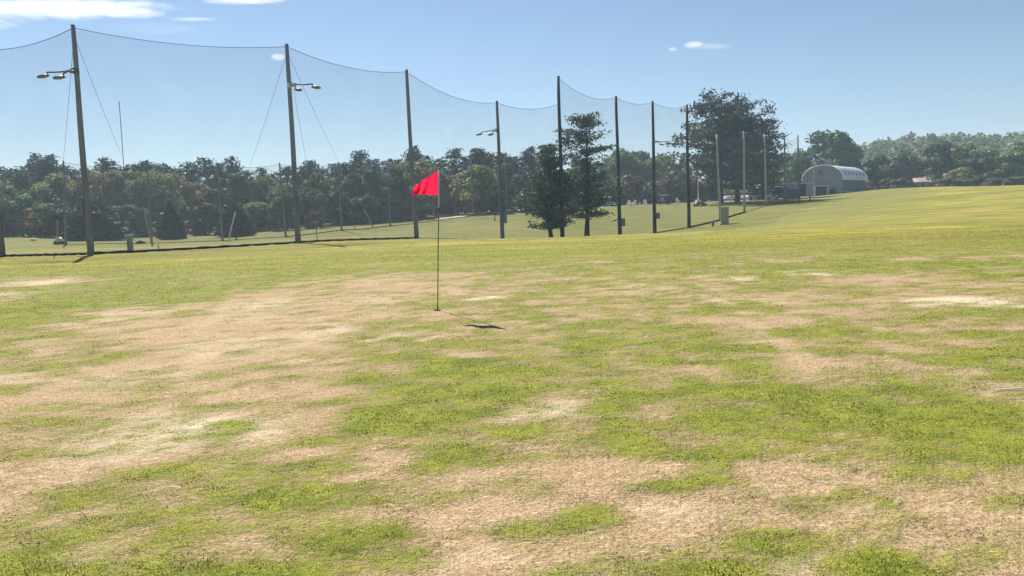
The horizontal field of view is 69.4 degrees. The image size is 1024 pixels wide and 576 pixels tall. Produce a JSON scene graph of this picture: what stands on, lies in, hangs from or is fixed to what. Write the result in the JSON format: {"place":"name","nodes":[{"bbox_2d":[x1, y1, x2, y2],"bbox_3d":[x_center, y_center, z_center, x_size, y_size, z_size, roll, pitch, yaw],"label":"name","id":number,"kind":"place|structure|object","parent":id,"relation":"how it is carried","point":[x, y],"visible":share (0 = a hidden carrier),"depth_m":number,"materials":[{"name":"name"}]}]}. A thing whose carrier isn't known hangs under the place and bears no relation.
{"place":"outdoors","nodes":[
{"label":"outdoors","id":0,"kind":"place"},
{"bbox_2d":[0,185,1023,575],"bbox_3d":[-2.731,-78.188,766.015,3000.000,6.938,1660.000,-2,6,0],"label":"ground","id":1,"kind":"structure","parent":0,"point":[930,209],"depth_m":6.10,"materials":[{"name":"plant"}]},
{"bbox_2d":[0,204,5,256],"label":"net pole","id":2,"kind":"object","parent":1,"relation":"on","point":[2,248],"visible":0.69,"depth_m":42.74,"materials":[{"name":"brown wood"}]},
{"bbox_2d":[0,194,16,237],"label":"bush","id":3,"kind":"object","parent":1,"relation":"on","point":[5,207],"visible":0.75,"depth_m":112.67,"materials":[{"name":"green plant"}]},
{"bbox_2d":[0,179,20,229],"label":"leafy tree","id":4,"kind":"object","parent":1,"relation":"on","point":[9,190],"visible":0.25,"depth_m":121.82,"materials":[{"name":"green plant"}]},
{"bbox_2d":[2,169,37,236],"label":"leafy tree","id":5,"kind":"object","parent":1,"relation":"on","point":[17,180],"visible":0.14,"depth_m":130.89,"materials":[{"name":"green plant"}]},
{"bbox_2d":[3,194,37,236],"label":"leafy tree","id":6,"kind":"object","parent":1,"relation":"on","point":[18,204],"visible":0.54,"depth_m":112.99,"materials":[{"name":"green plant"}]},
{"bbox_2d":[10,203,63,236],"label":"leafy tree","id":7,"kind":"object","parent":1,"relation":"on","point":[32,221],"visible":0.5,"depth_m":110.35,"materials":[{"name":"green plant"}]},
{"bbox_2d":[18,184,67,228],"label":"leafy tree","id":8,"kind":"object","parent":1,"relation":"on","point":[45,193],"visible":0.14,"depth_m":124.88,"materials":[{"name":"green plant"}]},
{"bbox_2d":[28,154,65,202],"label":"pine tree","id":9,"kind":"object","parent":1,"relation":"on","point":[45,166],"visible":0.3,"depth_m":141.14,"materials":[{"name":"green plant"}]},
{"bbox_2d":[32,172,76,225],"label":"leafy tree","id":10,"kind":"object","parent":1,"relation":"on","point":[54,180],"visible":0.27,"depth_m":129.81,"materials":[{"name":"green plant"}]},
{"bbox_2d":[37,203,76,237],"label":"bush","id":11,"kind":"object","parent":1,"relation":"on","point":[47,223],"visible":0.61,"depth_m":107.53,"materials":[{"name":"green plant"}]},
{"bbox_2d":[62,161,73,244],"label":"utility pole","id":12,"kind":"object","parent":1,"relation":"on","point":[65,222],"visible":0.98,"depth_m":74.30,"materials":[{"name":"grey wood"}]},
{"bbox_2d":[54,169,101,205],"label":"leafy tree","id":13,"kind":"object","parent":1,"relation":"on","point":[77,191],"visible":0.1,"depth_m":129.49,"materials":[{"name":"green plant"}]},
{"bbox_2d":[37,24,120,254],"bbox_3d":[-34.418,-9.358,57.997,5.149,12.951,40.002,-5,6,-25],"label":"net pole","id":14,"kind":"object","parent":1,"relation":"on","point":[83,206],"visible":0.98,"depth_m":41.27,"materials":[{"name":"grey wood"}]},
{"bbox_2d":[0,29,86,256],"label":"range net","id":15,"kind":"object","parent":14,"relation":"attached to","point":[44,254],"visible":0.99,"depth_m":42.27,"materials":[{"name":"fabric"}]},
{"bbox_2d":[76,28,295,253],"bbox_3d":[-19.116,-8.593,44.490,11.856,12.589,0.280,-6,7,-32],"label":"range net","id":16,"kind":"object","parent":14,"relation":"attached to","point":[182,248],"visible":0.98,"depth_m":44.57,"materials":[{"name":"fabric"}]},
{"bbox_2d":[53,201,138,240],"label":"conical evergreen","id":17,"kind":"object","parent":1,"relation":"on","point":[107,225],"visible":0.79,"depth_m":94.66,"materials":[{"name":"green plant"}]},
{"bbox_2d":[91,156,119,174],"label":"pine tree","id":18,"kind":"object","parent":1,"relation":"on","point":[103,165],"visible":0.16,"depth_m":142.79,"materials":[{"name":"green plant"}]},
{"bbox_2d":[88,170,130,221],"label":"leafy tree","id":19,"kind":"object","parent":1,"relation":"on","point":[104,188],"visible":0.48,"depth_m":121.37,"materials":[{"name":"green plant"}]},
{"bbox_2d":[98,170,150,223],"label":"leafy tree","id":20,"kind":"object","parent":1,"relation":"on","point":[131,175],"visible":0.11,"depth_m":127.72,"materials":[{"name":"green plant"}]},
{"bbox_2d":[116,204,158,236],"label":"leafy tree","id":21,"kind":"object","parent":1,"relation":"on","point":[138,226],"visible":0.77,"depth_m":110.22,"materials":[{"name":"green plant"}]},
{"bbox_2d":[124,159,162,176],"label":"pine tree","id":22,"kind":"object","parent":1,"relation":"on","point":[140,168],"visible":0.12,"depth_m":136.02,"materials":[{"name":"green plant"}]},
{"bbox_2d":[123,171,190,229],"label":"leafy tree","id":23,"kind":"object","parent":1,"relation":"on","point":[137,192],"visible":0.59,"depth_m":120.12,"materials":[{"name":"green plant"}]},
{"bbox_2d":[153,201,188,239],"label":"conical evergreen","id":24,"kind":"object","parent":1,"relation":"on","point":[171,225],"visible":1,"depth_m":95.66,"materials":[{"name":"green plant"}]},
{"bbox_2d":[146,173,201,220],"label":"leafy tree","id":25,"kind":"object","parent":1,"relation":"on","point":[179,182],"visible":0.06,"depth_m":128.69,"materials":[{"name":"green plant"}]},
{"bbox_2d":[169,181,211,229],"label":"leafy tree","id":26,"kind":"object","parent":1,"relation":"on","point":[192,193],"visible":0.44,"depth_m":125.78,"materials":[{"name":"green plant"}]},
{"bbox_2d":[177,161,203,183],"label":"pine tree","id":27,"kind":"object","parent":1,"relation":"on","point":[192,172],"visible":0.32,"depth_m":139.35,"materials":[{"name":"green plant"}]},
{"bbox_2d":[184,202,224,235],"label":"bush","id":28,"kind":"object","parent":1,"relation":"on","point":[208,212],"visible":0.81,"depth_m":108.34,"materials":[{"name":"green plant"}]},
{"bbox_2d":[188,157,225,189],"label":"pine tree","id":29,"kind":"object","parent":1,"relation":"on","point":[205,163],"visible":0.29,"depth_m":151.03,"materials":[{"name":"green plant"}]},
{"bbox_2d":[202,187,237,225],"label":"leafy tree","id":30,"kind":"object","parent":1,"relation":"on","point":[210,196],"visible":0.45,"depth_m":119.41,"materials":[{"name":"green plant"}]},
{"bbox_2d":[216,163,228,240],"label":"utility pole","id":31,"kind":"object","parent":1,"relation":"on","point":[220,211],"visible":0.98,"depth_m":79.31,"materials":[{"name":"grey wood"}]},
{"bbox_2d":[206,162,239,207],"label":"pine tree","id":32,"kind":"object","parent":1,"relation":"on","point":[224,183],"visible":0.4,"depth_m":138.30,"materials":[{"name":"green plant"}]},
{"bbox_2d":[220,155,243,206],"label":"pine tree","id":33,"kind":"object","parent":1,"relation":"on","point":[233,169],"visible":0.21,"depth_m":144.32,"materials":[{"name":"green plant"}]},
{"bbox_2d":[211,203,256,237],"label":"conical evergreen","id":34,"kind":"object","parent":1,"relation":"on","point":[242,225],"visible":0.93,"depth_m":95.33,"materials":[{"name":"green plant"}]},
{"bbox_2d":[225,171,264,228],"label":"leafy tree","id":35,"kind":"object","parent":1,"relation":"on","point":[243,190],"visible":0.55,"depth_m":121.57,"materials":[{"name":"green plant"}]},
{"bbox_2d":[243,202,279,230],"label":"leafy tree","id":36,"kind":"object","parent":1,"relation":"on","point":[259,216],"visible":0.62,"depth_m":113.86,"materials":[{"name":"green plant"}]},
{"bbox_2d":[254,175,278,203],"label":"leafy tree","id":37,"kind":"object","parent":1,"relation":"on","point":[267,184],"visible":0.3,"depth_m":127.56,"materials":[{"name":"green plant"}]},
{"bbox_2d":[267,187,300,230],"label":"leafy tree","id":38,"kind":"object","parent":1,"relation":"on","point":[275,210],"visible":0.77,"depth_m":110.14,"materials":[{"name":"green plant"}]},
{"bbox_2d":[271,165,305,187],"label":"pine tree","id":39,"kind":"object","parent":1,"relation":"on","point":[286,171],"visible":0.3,"depth_m":138.49,"materials":[{"name":"green plant"}]},
{"bbox_2d":[250,44,330,243],"bbox_3d":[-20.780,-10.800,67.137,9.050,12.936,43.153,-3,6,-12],"label":"net pole","id":40,"kind":"object","parent":1,"relation":"on","point":[297,204],"visible":0.98,"depth_m":47.54,"materials":[{"name":"grey wood"}]},
{"bbox_2d":[289,47,415,242],"bbox_3d":[-10.880,-9.564,51.939,0.262,12.736,10.942,2,7,37],"label":"range net","id":41,"kind":"object","parent":40,"relation":"attached to","point":[349,239],"visible":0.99,"depth_m":51.72,"materials":[{"name":"fabric"}]},
{"bbox_2d":[265,183,318,223],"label":"leafy tree","id":42,"kind":"object","parent":1,"relation":"on","point":[270,196],"visible":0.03,"depth_m":124.37,"materials":[{"name":"green plant"}]},
{"bbox_2d":[297,160,320,178],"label":"pine tree","id":43,"kind":"object","parent":1,"relation":"on","point":[312,164],"visible":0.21,"depth_m":154.17,"materials":[{"name":"green plant"}]},
{"bbox_2d":[293,185,327,228],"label":"bush","id":44,"kind":"object","parent":1,"relation":"on","point":[315,200],"visible":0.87,"depth_m":112.05,"materials":[{"name":"green plant"}]},
{"bbox_2d":[298,171,332,224],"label":"leafy tree","id":45,"kind":"object","parent":1,"relation":"on","point":[317,180],"visible":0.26,"depth_m":125.71,"materials":[{"name":"green plant"}]},
{"bbox_2d":[322,185,351,225],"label":"bush","id":46,"kind":"object","parent":1,"relation":"on","point":[332,196],"visible":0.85,"depth_m":117.99,"materials":[{"name":"green plant"}]},
{"bbox_2d":[328,171,363,224],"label":"leafy tree","id":47,"kind":"object","parent":1,"relation":"on","point":[349,183],"visible":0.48,"depth_m":122.08,"materials":[{"name":"green plant"}]},
{"bbox_2d":[329,161,363,197],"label":"pine tree","id":48,"kind":"object","parent":1,"relation":"on","point":[346,171],"visible":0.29,"depth_m":145.62,"materials":[{"name":"green plant"}]},
{"bbox_2d":[348,149,370,183],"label":"pine tree","id":49,"kind":"object","parent":1,"relation":"on","point":[358,156],"visible":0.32,"depth_m":150.41,"materials":[{"name":"green plant"}]},
{"bbox_2d":[346,194,388,224],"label":"bush","id":50,"kind":"object","parent":1,"relation":"on","point":[372,203],"visible":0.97,"depth_m":115.90,"materials":[{"name":"green plant"}]},
{"bbox_2d":[357,158,386,197],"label":"pine tree","id":51,"kind":"object","parent":1,"relation":"on","point":[375,161],"visible":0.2,"depth_m":144.08,"materials":[{"name":"green plant"}]},
{"bbox_2d":[358,169,390,220],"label":"leafy tree","id":52,"kind":"object","parent":1,"relation":"on","point":[372,183],"visible":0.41,"depth_m":121.27,"materials":[{"name":"green plant"}]},
{"bbox_2d":[369,186,409,221],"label":"leafy tree","id":53,"kind":"object","parent":1,"relation":"on","point":[396,198],"visible":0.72,"depth_m":117.98,"materials":[{"name":"green plant"}]},
{"bbox_2d":[372,164,411,203],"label":"leafy tree","id":54,"kind":"object","parent":1,"relation":"on","point":[397,182],"visible":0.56,"depth_m":120.37,"materials":[{"name":"green plant"}]},
{"bbox_2d":[405,69,418,238],"bbox_3d":[-7.593,-9.957,56.256,0.476,12.995,0.370,-2,6,0],"label":"net pole","id":55,"kind":"object","parent":1,"relation":"on","point":[415,213],"visible":0.91,"depth_m":56.16,"materials":[{"name":"grey wood"}]},
{"bbox_2d":[386,184,446,217],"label":"leafy tree","id":56,"kind":"object","parent":1,"relation":"on","point":[424,202],"visible":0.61,"depth_m":118.98,"materials":[{"name":"green plant"}]},
{"bbox_2d":[398,159,437,217],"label":"leafy tree","id":57,"kind":"object","parent":1,"relation":"on","point":[419,167],"visible":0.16,"depth_m":126.30,"materials":[{"name":"green plant"}]},
{"bbox_2d":[413,169,439,308],"bbox_3d":[-1.293,-0.679,11.387,0.440,2.265,0.178,0,6,20],"label":"golf flagstick","id":58,"kind":"object","parent":1,"relation":"on","point":[429,185],"visible":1,"depth_m":11.31,"materials":[{"name":"fabric"}]},
{"bbox_2d":[415,166,455,216],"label":"leafy tree","id":59,"kind":"object","parent":1,"relation":"on","point":[443,193],"visible":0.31,"depth_m":124.22,"materials":[{"name":"green plant"}]},
{"bbox_2d":[441,148,468,213],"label":"pine tree","id":60,"kind":"object","parent":1,"relation":"on","point":[453,162],"visible":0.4,"depth_m":145.71,"materials":[{"name":"green plant"}]},
{"bbox_2d":[440,175,474,214],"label":"leafy tree","id":61,"kind":"object","parent":1,"relation":"on","point":[447,182],"visible":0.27,"depth_m":123.90,"materials":[{"name":"green plant"}]},
{"bbox_2d":[445,164,503,213],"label":"leafy tree","id":62,"kind":"object","parent":1,"relation":"on","point":[484,177],"visible":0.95,"depth_m":120.19,"materials":[{"name":"green plant"}]},
{"bbox_2d":[461,147,497,211],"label":"pine tree","id":63,"kind":"object","parent":1,"relation":"on","point":[479,156],"visible":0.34,"depth_m":135.61,"materials":[{"name":"green plant"}]},
{"bbox_2d":[476,101,506,238],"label":"net pole","id":64,"kind":"object","parent":1,"relation":"on","point":[503,216],"visible":0.98,"depth_m":69.17,"materials":[{"name":"brown wood"}]},
{"bbox_2d":[485,163,516,211],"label":"leafy tree","id":65,"kind":"object","parent":1,"relation":"on","point":[494,204],"visible":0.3,"depth_m":128.11,"materials":[{"name":"green plant"}]},
{"bbox_2d":[489,152,520,210],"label":"pine tree","id":66,"kind":"object","parent":1,"relation":"on","point":[508,159],"visible":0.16,"depth_m":143.02,"materials":[{"name":"green plant"}]},
{"bbox_2d":[493,174,540,211],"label":"leafy tree","id":67,"kind":"object","parent":1,"relation":"on","point":[516,184],"visible":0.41,"depth_m":120.37,"materials":[{"name":"green plant"}]},
{"bbox_2d":[517,145,540,175],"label":"leafy tree","id":68,"kind":"object","parent":1,"relation":"on","point":[529,158],"visible":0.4,"depth_m":144.12,"materials":[{"name":"green plant"}]},
{"bbox_2d":[510,144,589,236],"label":"pine tree","id":69,"kind":"object","parent":1,"relation":"on","point":[547,184],"visible":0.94,"depth_m":72.47,"materials":[{"name":"green plant"}]},
{"bbox_2d":[557,76,564,236],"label":"net pole","id":70,"kind":"object","parent":1,"relation":"on","point":[562,232],"visible":0.96,"depth_m":71.68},
{"bbox_2d":[552,111,633,235],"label":"pine tree","id":71,"kind":"object","parent":1,"relation":"on","point":[581,122],"visible":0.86,"depth_m":75.69,"materials":[{"name":"green plant"}]},
{"bbox_2d":[584,162,612,203],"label":"leafy tree","id":72,"kind":"object","parent":1,"relation":"on","point":[601,167],"visible":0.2,"depth_m":173.90,"materials":[{"name":"green plant"}]},
{"bbox_2d":[602,96,624,234],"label":"net pole","id":73,"kind":"object","parent":1,"relation":"on","point":[621,222],"visible":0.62,"depth_m":82.81,"materials":[{"name":"metal"}]},
{"bbox_2d":[609,175,650,205],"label":"bush","id":74,"kind":"object","parent":1,"relation":"on","point":[632,183],"visible":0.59,"depth_m":153.95,"materials":[{"name":"green plant"}]},
{"bbox_2d":[606,149,655,202],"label":"leafy tree","id":75,"kind":"object","parent":1,"relation":"on","point":[630,166],"visible":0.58,"depth_m":180.47,"materials":[{"name":"green plant"}]},
{"bbox_2d":[634,182,665,203],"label":"bush","id":76,"kind":"object","parent":1,"relation":"on","point":[645,188],"visible":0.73,"depth_m":152.25,"materials":[{"name":"green plant"}]},
{"bbox_2d":[638,152,675,182],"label":"leafy tree","id":77,"kind":"object","parent":1,"relation":"on","point":[663,161],"visible":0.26,"depth_m":179.75,"materials":[{"name":"green plant"}]},
{"bbox_2d":[651,101,671,232],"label":"net pole","id":78,"kind":"object","parent":1,"relation":"on","point":[656,215],"visible":0.99,"depth_m":87.01,"materials":[{"name":"metal"}]},
{"bbox_2d":[657,169,697,202],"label":"bush","id":79,"kind":"object","parent":1,"relation":"on","point":[676,181],"visible":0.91,"depth_m":153.67,"materials":[{"name":"green plant"}]},
{"bbox_2d":[686,104,690,227],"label":"net pole","id":80,"kind":"object","parent":1,"relation":"on","point":[688,183],"visible":0.94,"depth_m":90.99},
{"bbox_2d":[686,176,708,201],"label":"bush","id":81,"kind":"object","parent":1,"relation":"on","point":[694,190],"visible":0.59,"depth_m":155.82,"materials":[{"name":"green plant"}]},
{"bbox_2d":[659,87,786,202],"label":"pine tree","id":82,"kind":"object","parent":1,"relation":"on","point":[705,162],"visible":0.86,"depth_m":133.83,"materials":[{"name":"green plant"}]},
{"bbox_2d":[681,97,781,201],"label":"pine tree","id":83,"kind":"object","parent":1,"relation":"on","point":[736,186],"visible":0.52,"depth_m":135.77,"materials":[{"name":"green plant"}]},
{"bbox_2d":[740,131,747,212],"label":"net pole","id":84,"kind":"object","parent":1,"relation":"on","point":[744,205],"visible":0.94,"depth_m":103.91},
{"bbox_2d":[745,117,796,198],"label":"pine tree","id":85,"kind":"object","parent":1,"relation":"on","point":[771,181],"visible":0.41,"depth_m":146.63,"materials":[{"name":"green plant"}]},
{"bbox_2d":[754,182,812,198],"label":"range hut","id":86,"kind":"object","parent":1,"relation":"on","point":[802,189],"visible":0.23,"depth_m":162.78,"materials":[{"name":"black plastic"}]},
{"bbox_2d":[782,184,797,198],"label":"gabled shed","id":87,"kind":"structure","parent":1,"relation":"on","point":[791,190],"depth_m":143.88,"materials":[{"name":"grey metal"}]},
{"bbox_2d":[781,151,807,180],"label":"leafy tree","id":88,"kind":"object","parent":1,"relation":"on","point":[792,161],"visible":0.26,"depth_m":200.84,"materials":[{"name":"green plant"}]},
{"bbox_2d":[800,129,865,182],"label":"leafy tree","id":89,"kind":"object","parent":1,"relation":"on","point":[843,148],"visible":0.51,"depth_m":198.82,"materials":[{"name":"green plant"}]},
{"bbox_2d":[801,165,867,196],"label":"arched barn","id":90,"kind":"structure","parent":1,"relation":"on","point":[829,179],"depth_m":171.88,"materials":[{"name":"grey metal"}]},
{"bbox_2d":[865,152,904,189],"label":"leafy tree","id":91,"kind":"object","parent":1,"relation":"on","point":[875,162],"visible":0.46,"depth_m":198.32,"materials":[{"name":"green plant"}]},
{"bbox_2d":[871,163,912,189],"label":"leafy tree","id":92,"kind":"object","parent":1,"relation":"on","point":[883,171],"visible":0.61,"depth_m":193.93,"materials":[{"name":"green plant"}]},
{"bbox_2d":[886,178,915,187],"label":"bush","id":93,"kind":"object","parent":1,"relation":"on","point":[906,183],"visible":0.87,"depth_m":173.79,"materials":[{"name":"green plant"}]},
{"bbox_2d":[888,148,921,177],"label":"leafy tree","id":94,"kind":"object","parent":1,"relation":"on","point":[904,157],"visible":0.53,"depth_m":202.22,"materials":[{"name":"green plant"}]},
{"bbox_2d":[906,155,955,177],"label":"leafy tree","id":95,"kind":"object","parent":1,"relation":"on","point":[917,165],"visible":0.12,"depth_m":200.94,"materials":[{"name":"green plant"}]},
{"bbox_2d":[934,177,964,186],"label":"bush","id":96,"kind":"object","parent":1,"relation":"on","point":[946,181],"visible":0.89,"depth_m":175.50,"materials":[{"name":"green plant"}]},
{"bbox_2d":[918,140,981,186],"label":"leafy tree","id":97,"kind":"object","parent":1,"relation":"on","point":[942,153],"visible":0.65,"depth_m":191.18,"materials":[{"name":"green plant"}]},
{"bbox_2d":[942,167,981,183],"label":"leafy tree","id":98,"kind":"object","parent":1,"relation":"on","point":[965,172],"visible":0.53,"depth_m":182.75,"materials":[{"name":"green plant"}]},
{"bbox_2d":[957,141,995,173],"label":"leafy tree","id":99,"kind":"object","parent":1,"relation":"on","point":[973,150],"visible":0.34,"depth_m":204.87,"materials":[{"name":"green plant"}]},
{"bbox_2d":[958,157,1000,185],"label":"leafy tree","id":100,"kind":"object","parent":1,"relation":"on","point":[978,165],"visible":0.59,"depth_m":185.78,"materials":[{"name":"green plant"}]},
{"bbox_2d":[978,145,1001,174],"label":"leafy tree","id":101,"kind":"object","parent":1,"relation":"on","point":[993,150],"visible":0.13,"depth_m":203.12,"materials":[{"name":"green plant"}]},
{"bbox_2d":[985,144,1023,183],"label":"leafy tree","id":102,"kind":"object","parent":1,"relation":"on","point":[1012,159],"visible":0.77,"depth_m":181.43,"materials":[{"name":"green plant"}]},
{"bbox_2d":[1001,176,1023,185],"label":"bush","id":103,"kind":"object","parent":1,"relation":"on","point":[1013,180],"visible":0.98,"depth_m":165.92,"materials":[{"name":"green plant"}]},
{"bbox_2d":[0,231,1023,575],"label":"dry grass","id":104,"kind":"structure","parent":0,"point":[504,441],"depth_m":4.46,"materials":[{"name":"plant"}]},
{"bbox_2d":[0,0,1023,214],"label":"sky","id":105,"kind":"structure","parent":0,"point":[867,70],"materials":[{"name":"blue"}]},
{"bbox_3d":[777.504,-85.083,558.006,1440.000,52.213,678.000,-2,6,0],"label":"hill","id":106,"kind":"structure","parent":0,"visible":0},
{"bbox_2d":[811,131,1023,186],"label":"wood","id":107,"kind":"object","parent":106,"relation":"on","point":[889,148],"visible":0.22,"depth_m":340.78,"materials":[{"name":"green plant"}]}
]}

